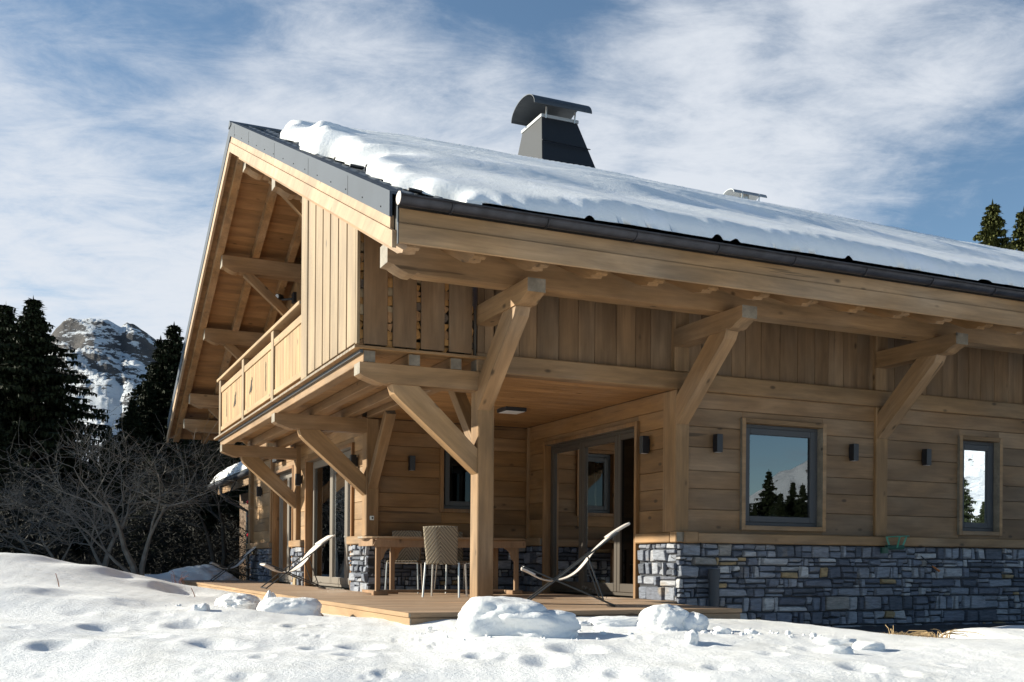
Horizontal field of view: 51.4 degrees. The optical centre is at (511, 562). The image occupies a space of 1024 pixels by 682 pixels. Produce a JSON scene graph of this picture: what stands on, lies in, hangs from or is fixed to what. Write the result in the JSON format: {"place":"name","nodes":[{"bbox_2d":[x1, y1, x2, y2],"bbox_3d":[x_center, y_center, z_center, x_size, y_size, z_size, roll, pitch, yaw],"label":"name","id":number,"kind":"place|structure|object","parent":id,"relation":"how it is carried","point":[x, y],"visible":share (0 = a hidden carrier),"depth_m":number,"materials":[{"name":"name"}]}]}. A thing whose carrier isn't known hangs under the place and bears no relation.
{"place":"outdoors","nodes":[
{"label":"outdoors","id":0,"kind":"place"},
{"bbox_2d":[48,318,181,464],"bbox_3d":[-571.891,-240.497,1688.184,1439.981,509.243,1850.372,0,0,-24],"label":"mountain","id":1,"kind":"structure","parent":0,"point":[114,358],"depth_m":1965.21,"materials":[{"name":"white snow"}]},
{"bbox_2d":[0,553,1023,681],"bbox_3d":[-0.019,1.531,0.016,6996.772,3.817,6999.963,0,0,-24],"label":"snowy ground","id":2,"kind":"structure","parent":0,"point":[89,623],"depth_m":7.17,"materials":[{"name":"white snow"}]},
{"bbox_2d":[0,418,40,553],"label":"spruce","id":3,"kind":"object","parent":2,"relation":"on","point":[4,449],"visible":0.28,"depth_m":32.94,"materials":[{"name":"green plant"}]},
{"bbox_2d":[0,373,47,555],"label":"spruce","id":4,"kind":"object","parent":2,"relation":"on","point":[7,394],"visible":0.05,"depth_m":37.23,"materials":[{"name":"green plant"}]},
{"bbox_2d":[0,305,83,555],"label":"spruce","id":5,"kind":"object","parent":2,"relation":"on","point":[7,314],"visible":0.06,"depth_m":40.76,"materials":[{"name":"green plant"}]},
{"bbox_2d":[0,445,113,560],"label":"bare tree","id":6,"kind":"object","parent":2,"relation":"on","point":[42,541],"visible":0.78,"depth_m":25.45,"materials":[{"name":"brown plant"}]},
{"bbox_2d":[0,295,132,558],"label":"spruce","id":7,"kind":"object","parent":2,"relation":"on","point":[32,366],"visible":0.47,"depth_m":37.36,"materials":[{"name":"green plant"}]},
{"bbox_2d":[58,479,106,562],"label":"spruce","id":8,"kind":"object","parent":2,"relation":"on","point":[77,551],"visible":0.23,"depth_m":35.80,"materials":[{"name":"green plant"}]},
{"bbox_2d":[80,426,134,568],"bbox_3d":[-14.038,-1.861,37.000,3.462,5.894,3.215,0,0,-3],"label":"spruce","id":9,"kind":"object","parent":2,"relation":"on","point":[105,483],"visible":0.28,"depth_m":36.81,"materials":[{"name":"green plant"}]},
{"bbox_2d":[0,452,249,579],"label":"undergrowth","id":10,"kind":"object","parent":2,"relation":"on","point":[88,559],"visible":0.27,"depth_m":29.49,"materials":[{"name":"brown plant"}]},
{"bbox_2d":[95,398,163,516],"bbox_3d":[-14.146,-2.586,40.058,5.006,7.285,5.335,0,0,-41],"label":"spruce","id":11,"kind":"object","parent":2,"relation":"on","point":[132,423],"visible":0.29,"depth_m":39.76,"materials":[{"name":"green plant"}]},
{"bbox_2d":[0,386,266,575],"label":"bare tree","id":12,"kind":"object","parent":2,"relation":"on","point":[129,559],"visible":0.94,"depth_m":23.67,"materials":[{"name":"brown plant"}]},
{"bbox_2d":[30,420,238,566],"bbox_3d":[-9.074,-1.330,24.931,4.149,3.606,5.431,0,0,-43],"label":"bare tree","id":13,"kind":"object","parent":2,"relation":"on","point":[110,546],"visible":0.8,"depth_m":24.49,"materials":[{"name":"brown plant"}]},
{"bbox_2d":[119,336,165,440],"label":"spruce","id":14,"kind":"object","parent":2,"relation":"on","point":[160,342],"depth_m":46.85,"materials":[{"name":"green plant"}]},
{"bbox_2d":[118,378,170,490],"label":"spruce","id":15,"kind":"object","parent":2,"relation":"on","point":[149,409],"visible":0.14,"depth_m":42.75,"materials":[{"name":"green plant"}]},
{"bbox_2d":[111,322,184,476],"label":"spruce","id":16,"kind":"object","parent":2,"relation":"on","point":[164,368],"visible":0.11,"depth_m":44.43,"materials":[{"name":"green plant"}]},
{"bbox_2d":[116,455,192,573],"bbox_3d":[-11.544,-1.224,34.019,3.247,4.524,3.497,0,0,25],"label":"spruce","id":17,"kind":"object","parent":2,"relation":"on","point":[153,539],"visible":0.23,"depth_m":33.68,"materials":[{"name":"green plant"}]},
{"bbox_2d":[155,372,182,484],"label":"spruce","id":18,"kind":"object","parent":2,"relation":"on","point":[167,452],"depth_m":42.43,"materials":[{"name":"green plant"}]},
{"bbox_2d":[95,430,246,569],"bbox_3d":[-7.788,-2.354,25.844,5.194,5.350,4.647,0,0,21],"label":"bare tree","id":19,"kind":"object","parent":2,"relation":"on","point":[212,555],"visible":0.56,"depth_m":25.98,"materials":[{"name":"brown plant"}]},
{"bbox_2d":[160,440,184,487],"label":"spruce","id":20,"kind":"object","parent":2,"relation":"on","point":[168,461],"depth_m":41.45,"materials":[{"name":"green plant"}]},
{"bbox_2d":[162,439,221,564],"bbox_3d":[-10.914,-2.254,37.072,4.515,6.657,4.236,0,0,38],"label":"spruce","id":21,"kind":"object","parent":2,"relation":"on","point":[185,442],"visible":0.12,"depth_m":36.58,"materials":[{"name":"green plant"}]},
{"bbox_2d":[191,604,209,610],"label":"snow block","id":22,"kind":"object","parent":2,"relation":"on","point":[202,607],"depth_m":9.33,"materials":[{"name":"white snow"}]},
{"bbox_2d":[168,564,238,584],"bbox_3d":[-7.368,0.332,25.470,1.656,0.557,1.942,0,0,0],"label":"snow heap","id":23,"kind":"object","parent":2,"relation":"on","point":[203,572],"visible":0.55,"depth_m":25.04,"materials":[{"name":"white snow"}]},
{"bbox_2d":[173,440,241,572],"bbox_3d":[-9.859,-2.083,36.076,3.642,6.234,3.675,0,0,-37],"label":"spruce","id":24,"kind":"object","parent":2,"relation":"on","point":[209,517],"visible":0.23,"depth_m":35.60,"materials":[{"name":"green plant"}]},
{"bbox_2d":[190,442,247,578],"bbox_3d":[-9.509,-2.042,36.991,4.922,6.369,4.571,0,0,-21],"label":"spruce","id":25,"kind":"object","parent":2,"relation":"on","point":[244,489],"visible":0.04,"depth_m":36.14,"materials":[{"name":"green plant"}]},
{"bbox_2d":[208,462,250,579],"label":"annexe","id":26,"kind":"structure","parent":2,"relation":"on","point":[243,499],"depth_m":28.63,"materials":[{"name":"brown wood"}]},
{"bbox_2d":[214,593,259,609],"bbox_3d":[-2.992,0.456,11.588,0.500,0.239,0.556,0,0,0],"label":"snow block","id":27,"kind":"object","parent":2,"relation":"on","point":[242,600],"depth_m":11.43,"materials":[{"name":"white snow"}]},
{"bbox_2d":[263,590,275,599],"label":"snow block","id":28,"kind":"object","parent":2,"relation":"on","point":[269,593],"depth_m":11.15,"materials":[{"name":"white snow"}]},
{"bbox_2d":[256,597,321,615],"bbox_3d":[-2.211,0.482,10.600,0.638,0.275,0.481,0,0,0],"label":"snow block","id":29,"kind":"object","parent":2,"relation":"on","point":[304,606],"depth_m":10.42,"materials":[{"name":"white snow"}]},
{"bbox_2d":[456,596,546,636],"bbox_3d":[-0.064,0.433,8.105,0.714,0.349,0.666,0,0,0],"label":"snow block","id":30,"kind":"object","parent":2,"relation":"on","point":[478,616],"depth_m":7.81,"materials":[{"name":"white snow"}]},
{"bbox_2d":[165,603,845,643],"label":"snow crumbs","id":31,"kind":"object","parent":2,"relation":"on","point":[429,628],"visible":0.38,"depth_m":8.32,"materials":[{"name":"white snow"}]},
{"bbox_2d":[498,610,580,637],"bbox_3d":[0.160,0.471,8.009,0.712,0.280,0.560,0,0,0],"label":"snow block","id":32,"kind":"object","parent":2,"relation":"on","point":[555,624],"depth_m":7.77,"materials":[{"name":"white snow"}]},
{"bbox_2d":[579,621,590,625],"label":"snow block","id":33,"kind":"object","parent":2,"relation":"on","point":[585,623],"depth_m":8.81,"materials":[{"name":"white snow"}]},
{"bbox_2d":[167,94,1023,626],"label":"chalet","id":34,"kind":"object","parent":2,"relation":"on","point":[595,348],"visible":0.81,"depth_m":13.14,"materials":[{"name":"wood"}]},
{"bbox_2d":[256,486,261,496],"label":"wall lamp","id":35,"kind":"object","parent":34,"relation":"attached to","point":[258,491],"visible":0.92,"depth_m":22.20,"materials":[{"name":"black metal"}]},
{"bbox_2d":[272,459,283,462],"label":"flood lamp","id":36,"kind":"object","parent":34,"relation":"attached to","point":[276,460],"visible":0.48,"depth_m":20.24,"materials":[{"name":"black metal"}]},
{"bbox_2d":[272,465,293,582],"bbox_3d":[-4.303,-0.687,20.347,0.205,2.190,1.800,0,0,-24],"label":"glazed door","id":37,"kind":"structure","parent":34,"relation":"in","point":[282,513],"depth_m":20.86,"materials":[{"name":"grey wood"}]},
{"bbox_2d":[275,292,296,303],"bbox_3d":[-4.164,-4.889,19.712,0.460,0.195,0.160,0,0,23],"label":"spotlight","id":38,"kind":"object","parent":34,"relation":"attached to","point":[293,298],"visible":0.89,"depth_m":19.69,"materials":[{"name":"black metal"}]},
{"bbox_2d":[295,474,301,485],"bbox_3d":[-3.807,-1.468,18.966,0.105,0.212,0.080,0,0,-24],"label":"wall lamp","id":39,"kind":"object","parent":34,"relation":"attached to","point":[298,479],"visible":1,"depth_m":18.93,"materials":[{"name":"black metal"}]},
{"bbox_2d":[304,442,354,587],"bbox_3d":[-2.920,-0.687,17.279,0.205,2.210,2.990,0,0,-24],"label":"glazed door","id":40,"kind":"structure","parent":34,"relation":"in","point":[341,492],"depth_m":17.34,"materials":[{"name":"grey wood"}]},
{"bbox_2d":[350,454,357,466],"bbox_3d":[-2.336,-1.477,15.703,0.105,0.212,0.080,0,0,-24],"label":"wall lamp","id":41,"kind":"object","parent":34,"relation":"attached to","point":[354,459],"visible":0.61,"depth_m":15.67,"materials":[{"name":"black metal"}]},
{"bbox_2d":[380,341,394,347],"bbox_3d":[-1.286,-2.227,10.972,0.085,0.068,0.220,0,0,-24],"label":"firewood log","id":42,"kind":"object","parent":34,"relation":"on","point":[389,343],"visible":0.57,"depth_m":10.87,"materials":[{"name":"brown wood"}]},
{"bbox_2d":[387,331,391,340],"bbox_3d":[-1.316,-2.313,10.970,0.142,0.108,0.220,0,0,-24],"label":"firewood log","id":43,"kind":"object","parent":42,"relation":"on","point":[389,336],"visible":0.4,"depth_m":10.88,"materials":[{"name":"brown wood"}]},
{"bbox_2d":[408,455,414,470],"bbox_3d":[-1.446,-1.425,15.328,0.080,0.212,0.105,0,0,-24],"label":"wall lamp","id":44,"kind":"object","parent":34,"relation":"attached to","point":[411,462],"visible":1,"depth_m":15.28,"materials":[{"name":"black metal"}]},
{"bbox_2d":[407,342,419,349],"bbox_3d":[-1.019,-2.227,11.111,0.110,0.100,0.220,0,0,-24],"label":"firewood log","id":45,"kind":"object","parent":34,"relation":"on","point":[417,345],"visible":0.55,"depth_m":11.01,"materials":[{"name":"brown wood"}]},
{"bbox_2d":[416,329,420,340],"bbox_3d":[-1.026,-2.350,11.099,0.125,0.120,0.220,0,0,-24],"label":"firewood log","id":46,"kind":"object","parent":45,"relation":"on","point":[418,335],"visible":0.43,"depth_m":11.01,"materials":[{"name":"brown wood"}]},
{"bbox_2d":[439,445,470,512],"bbox_3d":[-0.759,-1.246,15.748,0.700,1.040,0.175,0,0,-24],"label":"window","id":47,"kind":"structure","parent":34,"relation":"in","point":[454,480],"depth_m":15.72,"materials":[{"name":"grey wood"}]},
{"bbox_2d":[181,580,741,624],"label":"wooden deck","id":48,"kind":"structure","parent":34,"relation":"attached to","point":[411,608],"depth_m":11.54,"materials":[{"name":"brown wood"}]},
{"bbox_2d":[210,547,257,580],"bbox_3d":[-5.766,-0.029,22.343,1.090,0.847,0.566,0,0,-22],"label":"sling lounger","id":49,"kind":"object","parent":48,"relation":"on","point":[246,554],"visible":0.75,"depth_m":22.21,"materials":[{"name":"grey fabric"}]},
{"bbox_2d":[260,535,334,588],"bbox_3d":[-3.376,-0.011,16.743,1.090,0.847,0.566,0,0,-22],"label":"sling lounger","id":50,"kind":"object","parent":48,"relation":"on","point":[313,549],"visible":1,"depth_m":16.65,"materials":[{"name":"white fabric"}]},
{"bbox_2d":[385,530,422,593],"bbox_3d":[-1.497,-0.009,14.853,0.481,0.880,0.569,0,0,2],"label":"wicker chair","id":51,"kind":"object","parent":48,"relation":"on","point":[409,555],"visible":0.62,"depth_m":15.03,"materials":[{"name":"beige wicker"}]},
{"bbox_2d":[358,536,525,594],"bbox_3d":[-0.925,0.053,14.391,2.360,0.761,0.920,0,0,-24],"label":"dining table","id":52,"kind":"object","parent":48,"relation":"on","point":[396,545],"visible":0.92,"depth_m":14.31,"materials":[{"name":"brown wood"}]},
{"bbox_2d":[422,526,467,597],"bbox_3d":[-0.838,-0.004,13.240,0.481,0.880,0.569,0,0,9],"label":"wicker chair","id":53,"kind":"object","parent":48,"relation":"on","point":[441,544],"visible":0.99,"depth_m":13.03,"materials":[{"name":"beige wicker"}]},
{"bbox_2d":[434,532,469,592],"bbox_3d":[-0.817,-0.004,15.078,0.481,0.880,0.569,0,0,-24],"label":"wicker chair","id":54,"kind":"object","parent":48,"relation":"on","point":[460,553],"visible":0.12,"depth_m":15.29,"materials":[{"name":"silver metal"}]},
{"bbox_2d":[521,522,629,606],"bbox_3d":[0.635,0.019,10.890,1.090,0.847,0.566,0,0,0],"label":"sling lounger","id":55,"kind":"object","parent":48,"relation":"on","point":[610,535],"visible":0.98,"depth_m":10.64,"materials":[{"name":"white fabric"}]},
{"bbox_2d":[497,406,526,413],"bbox_3d":[-0.004,-2.007,14.086,0.300,0.056,0.300,0,0,-24],"label":"ceiling lamp","id":56,"kind":"object","parent":34,"relation":"attached to","point":[510,410],"visible":1,"depth_m":13.99,"materials":[{"name":"black metal"}]},
{"bbox_2d":[542,421,640,598],"bbox_3d":[1.064,-0.647,14.353,0.175,2.190,2.640,0,0,-24],"label":"glazed door","id":57,"kind":"structure","parent":34,"relation":"in","point":[591,479],"depth_m":14.34,"materials":[{"name":"grey wood"}]},
{"bbox_2d":[639,436,649,453],"bbox_3d":[1.611,-1.422,12.907,0.105,0.212,0.080,0,0,-24],"label":"wall lamp","id":58,"kind":"object","parent":34,"relation":"attached to","point":[644,445],"visible":1,"depth_m":12.88,"materials":[{"name":"black metal"}]},
{"bbox_2d":[280,120,1023,286],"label":"roof snow","id":59,"kind":"structure","parent":34,"relation":"on","point":[460,172],"depth_m":11.79,"materials":[{"name":"white snow"}]},
{"bbox_2d":[713,434,722,452],"bbox_3d":[2.417,-1.396,12.511,0.080,0.212,0.105,0,0,-24],"label":"wall lamp","id":60,"kind":"object","parent":34,"relation":"attached to","point":[717,443],"visible":1,"depth_m":12.47,"materials":[{"name":"black metal"}]},
{"bbox_2d":[739,418,826,531],"bbox_3d":[3.286,-1.049,13.013,1.270,1.337,0.175,0,0,-24],"label":"window","id":61,"kind":"structure","parent":34,"relation":"in","point":[782,472],"depth_m":13.05,"materials":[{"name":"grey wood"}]},
{"bbox_2d":[849,444,858,460],"bbox_3d":[4.286,-1.375,13.354,0.080,0.212,0.105,0,0,-24],"label":"wall lamp","id":62,"kind":"object","parent":34,"relation":"attached to","point":[853,452],"visible":1,"depth_m":13.31,"materials":[{"name":"black metal"}]},
{"bbox_2d":[880,535,908,552],"bbox_3d":[4.857,-0.224,13.427,0.403,0.232,0.204,0,0,-24],"label":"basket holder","id":63,"kind":"object","parent":34,"relation":"attached to","point":[886,548],"visible":1,"depth_m":13.40,"materials":[{"name":"green metal"}]},
{"bbox_2d":[922,449,931,465],"bbox_3d":[5.394,-1.364,13.853,0.080,0.212,0.105,0,0,-24],"label":"wall lamp","id":64,"kind":"object","parent":34,"relation":"attached to","point":[926,456],"visible":1,"depth_m":13.81,"materials":[{"name":"black metal"}]},
{"bbox_2d":[921,556,939,571],"bbox_3d":[5.431,0.022,13.812,0.321,0.214,0.032,0,0,-24],"label":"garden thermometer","id":65,"kind":"object","parent":34,"relation":"attached to","point":[937,569],"visible":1,"depth_m":13.82,"materials":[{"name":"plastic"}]},
{"bbox_2d":[955,435,1002,535],"bbox_3d":[6.267,-1.021,14.357,0.790,1.325,0.175,0,0,-24],"label":"window","id":66,"kind":"structure","parent":34,"relation":"in","point":[979,483],"depth_m":14.41,"materials":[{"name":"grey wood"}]},
{"bbox_2d":[588,616,638,626],"bbox_3d":[0.886,0.510,8.899,0.499,0.119,0.297,0,0,0],"label":"snow block","id":67,"kind":"object","parent":2,"relation":"on","point":[617,621],"depth_m":8.78,"materials":[{"name":"white snow"}]},
{"bbox_2d":[636,604,689,630],"bbox_3d":[1.258,0.469,8.803,0.471,0.252,0.399,0,0,0],"label":"snow block","id":68,"kind":"object","parent":2,"relation":"on","point":[667,615],"depth_m":8.66,"materials":[{"name":"white snow"}]},
{"bbox_2d":[649,625,677,630],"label":"snow block","id":69,"kind":"object","parent":2,"relation":"on","point":[660,627],"depth_m":8.54,"materials":[{"name":"white snow"}]},
{"bbox_2d":[684,630,698,645],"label":"snow block","id":70,"kind":"object","parent":2,"relation":"on","point":[691,636],"depth_m":7.52,"materials":[{"name":"white snow"}]},
{"bbox_2d":[683,612,708,631],"bbox_3d":[1.499,0.507,8.797,0.250,0.191,0.365,0,0,0],"label":"snow block","id":71,"kind":"object","parent":2,"relation":"on","point":[696,621],"depth_m":8.64,"materials":[{"name":"white snow"}]},
{"bbox_2d":[707,569,719,606],"bbox_3d":[2.342,0.459,12.355,0.148,0.758,0.148,0,0,-24],"label":"standpipe","id":72,"kind":"object","parent":2,"relation":"on","point":[713,586],"visible":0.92,"depth_m":12.30,"materials":[{"name":"grey plastic"}]},
{"bbox_2d":[713,626,731,633],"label":"snow block","id":73,"kind":"object","parent":2,"relation":"on","point":[722,630],"depth_m":8.33,"materials":[{"name":"white snow"}]},
{"bbox_2d":[745,629,757,633],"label":"snow block","id":74,"kind":"object","parent":2,"relation":"on","point":[750,631],"depth_m":8.37,"materials":[{"name":"white snow"}]},
{"bbox_2d":[813,636,855,645],"bbox_3d":[2.422,0.601,7.972,0.348,0.083,0.325,0,0,0],"label":"snow block","id":75,"kind":"object","parent":2,"relation":"on","point":[840,641],"depth_m":7.84,"materials":[{"name":"white snow"}]},
{"bbox_2d":[822,645,853,654],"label":"snow block","id":76,"kind":"object","parent":2,"relation":"on","point":[834,649],"depth_m":7.23,"materials":[{"name":"white snow"}]},
{"bbox_2d":[852,641,885,650],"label":"snow block","id":77,"kind":"object","parent":2,"relation":"on","point":[869,645],"depth_m":7.62,"materials":[{"name":"white snow"}]},
{"bbox_2d":[834,623,1023,634],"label":"gravel strip","id":78,"kind":"object","parent":2,"relation":"on","point":[906,628],"visible":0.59,"depth_m":13.27,"materials":[{"name":"grey gravel"}]},
{"bbox_2d":[930,629,956,637],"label":"dry stalks","id":79,"kind":"object","parent":2,"relation":"on","point":[945,635],"visible":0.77,"depth_m":9.07,"materials":[{"name":"beige plant"}]},
{"bbox_2d":[940,628,1023,638],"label":"snow bank","id":80,"kind":"structure","parent":2,"relation":"on","point":[993,633],"depth_m":9.37,"materials":[{"name":"white snow"}]},
{"bbox_2d":[973,199,1017,248],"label":"spruce","id":81,"kind":"object","parent":2,"relation":"on","point":[992,223],"visible":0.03,"depth_m":69.58,"materials":[{"name":"green plant"}]},
{"bbox_2d":[1009,207,1023,251],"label":"spruce","id":82,"kind":"object","parent":2,"relation":"on","point":[1018,233],"visible":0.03,"depth_m":71.78,"materials":[{"name":"green plant"}]},
{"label":"earth mound","id":83,"kind":"object","parent":2,"relation":"on","visible":0},
{"bbox_2d":[884,631,952,637],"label":"dry grass","id":84,"kind":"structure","parent":83,"relation":"on","point":[902,633],"depth_m":9.11,"materials":[{"name":"beige plant"}]},
{"bbox_2d":[906,630,983,637],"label":"dry stalks","id":85,"kind":"object","parent":83,"relation":"on","point":[926,632],"visible":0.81,"depth_m":9.01,"materials":[{"name":"beige plant"}]},
{"bbox_2d":[0,0,1023,343],"label":"sky","id":86,"kind":"structure","parent":0,"point":[115,115],"materials":[{"name":"blue"}]},
{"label":"firewood log","id":87,"kind":"object","parent":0,"visible":0},
{"bbox_2d":[360,304,362,314],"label":"firewood log","id":88,"kind":"object","parent":87,"relation":"on","point":[361,309],"visible":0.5,"depth_m":10.74,"materials":[{"name":"brown wood"}]},
{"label":"firewood log","id":89,"kind":"object","parent":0,"visible":0},
{"bbox_2d":[360,262,363,271],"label":"firewood log","id":90,"kind":"object","parent":89,"relation":"on","point":[361,266],"visible":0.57,"depth_m":10.75,"materials":[{"name":"brown wood"}]},
{"bbox_2d":[360,253,363,261],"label":"firewood log","id":91,"kind":"object","parent":90,"relation":"on","point":[361,257],"visible":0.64,"depth_m":10.75,"materials":[{"name":"brown wood"}]},
{"bbox_2d":[360,243,363,252],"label":"firewood log","id":92,"kind":"object","parent":91,"relation":"on","point":[362,248],"visible":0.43,"depth_m":10.77,"materials":[{"name":"brown wood"}]},
{"bbox_2d":[361,232,363,242],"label":"firewood log","id":93,"kind":"object","parent":92,"relation":"on","point":[362,237],"visible":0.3,"depth_m":10.76,"materials":[{"name":"brown wood"}]},
{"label":"firewood log","id":94,"kind":"object","parent":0,"visible":0},
{"bbox_2d":[388,312,391,323],"bbox_3d":[-1.304,-2.501,10.961,0.126,0.114,0.220,0,0,-24],"label":"firewood log","id":95,"kind":"object","parent":94,"relation":"on","point":[389,317],"visible":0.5,"depth_m":10.87,"materials":[{"name":"brown wood"}]},
{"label":"firewood log","id":96,"kind":"object","parent":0,"visible":0},
{"bbox_2d":[388,296,392,306],"bbox_3d":[-1.308,-2.668,10.973,0.120,0.110,0.220,0,0,-24],"label":"firewood log","id":97,"kind":"object","parent":96,"relation":"on","point":[390,300],"visible":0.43,"depth_m":10.88,"materials":[{"name":"brown wood"}]},
{"bbox_2d":[388,287,392,296],"bbox_3d":[-1.292,-2.768,10.983,0.138,0.092,0.220,0,0,-24],"label":"firewood log","id":98,"kind":"object","parent":97,"relation":"on","point":[390,291],"visible":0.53,"depth_m":10.88,"materials":[{"name":"brown wood"}]},
{"bbox_2d":[388,277,392,287],"bbox_3d":[-1.281,-2.860,10.977,0.134,0.103,0.220,0,0,-24],"label":"firewood log","id":99,"kind":"object","parent":98,"relation":"on","point":[390,282],"visible":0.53,"depth_m":10.88,"materials":[{"name":"brown wood"}]},
{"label":"firewood log","id":100,"kind":"object","parent":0,"visible":0},
{"bbox_2d":[417,311,420,321],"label":"firewood log","id":101,"kind":"object","parent":100,"relation":"on","point":[418,316],"visible":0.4,"depth_m":11.01,"materials":[{"name":"brown wood"}]},
{"bbox_2d":[417,303,420,311],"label":"firewood log","id":102,"kind":"object","parent":101,"relation":"on","point":[418,307],"visible":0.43,"depth_m":11.00,"materials":[{"name":"brown wood"}]},
{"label":"firewood log","id":103,"kind":"object","parent":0,"visible":0},
{"bbox_2d":[444,339,447,347],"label":"firewood log","id":104,"kind":"object","parent":103,"relation":"on","point":[445,343],"visible":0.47,"depth_m":11.12,"materials":[{"name":"brown wood"}]},
{"bbox_2d":[444,331,448,338],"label":"firewood log","id":105,"kind":"object","parent":104,"relation":"on","point":[446,333],"visible":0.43,"depth_m":11.13,"materials":[{"name":"brown wood"}]},
{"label":"firewood log","id":106,"kind":"object","parent":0,"visible":0},
{"bbox_2d":[445,291,448,299],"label":"firewood log","id":107,"kind":"object","parent":106,"relation":"on","point":[446,295],"visible":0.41,"depth_m":11.14,"materials":[{"name":"brown wood"}]}
]}

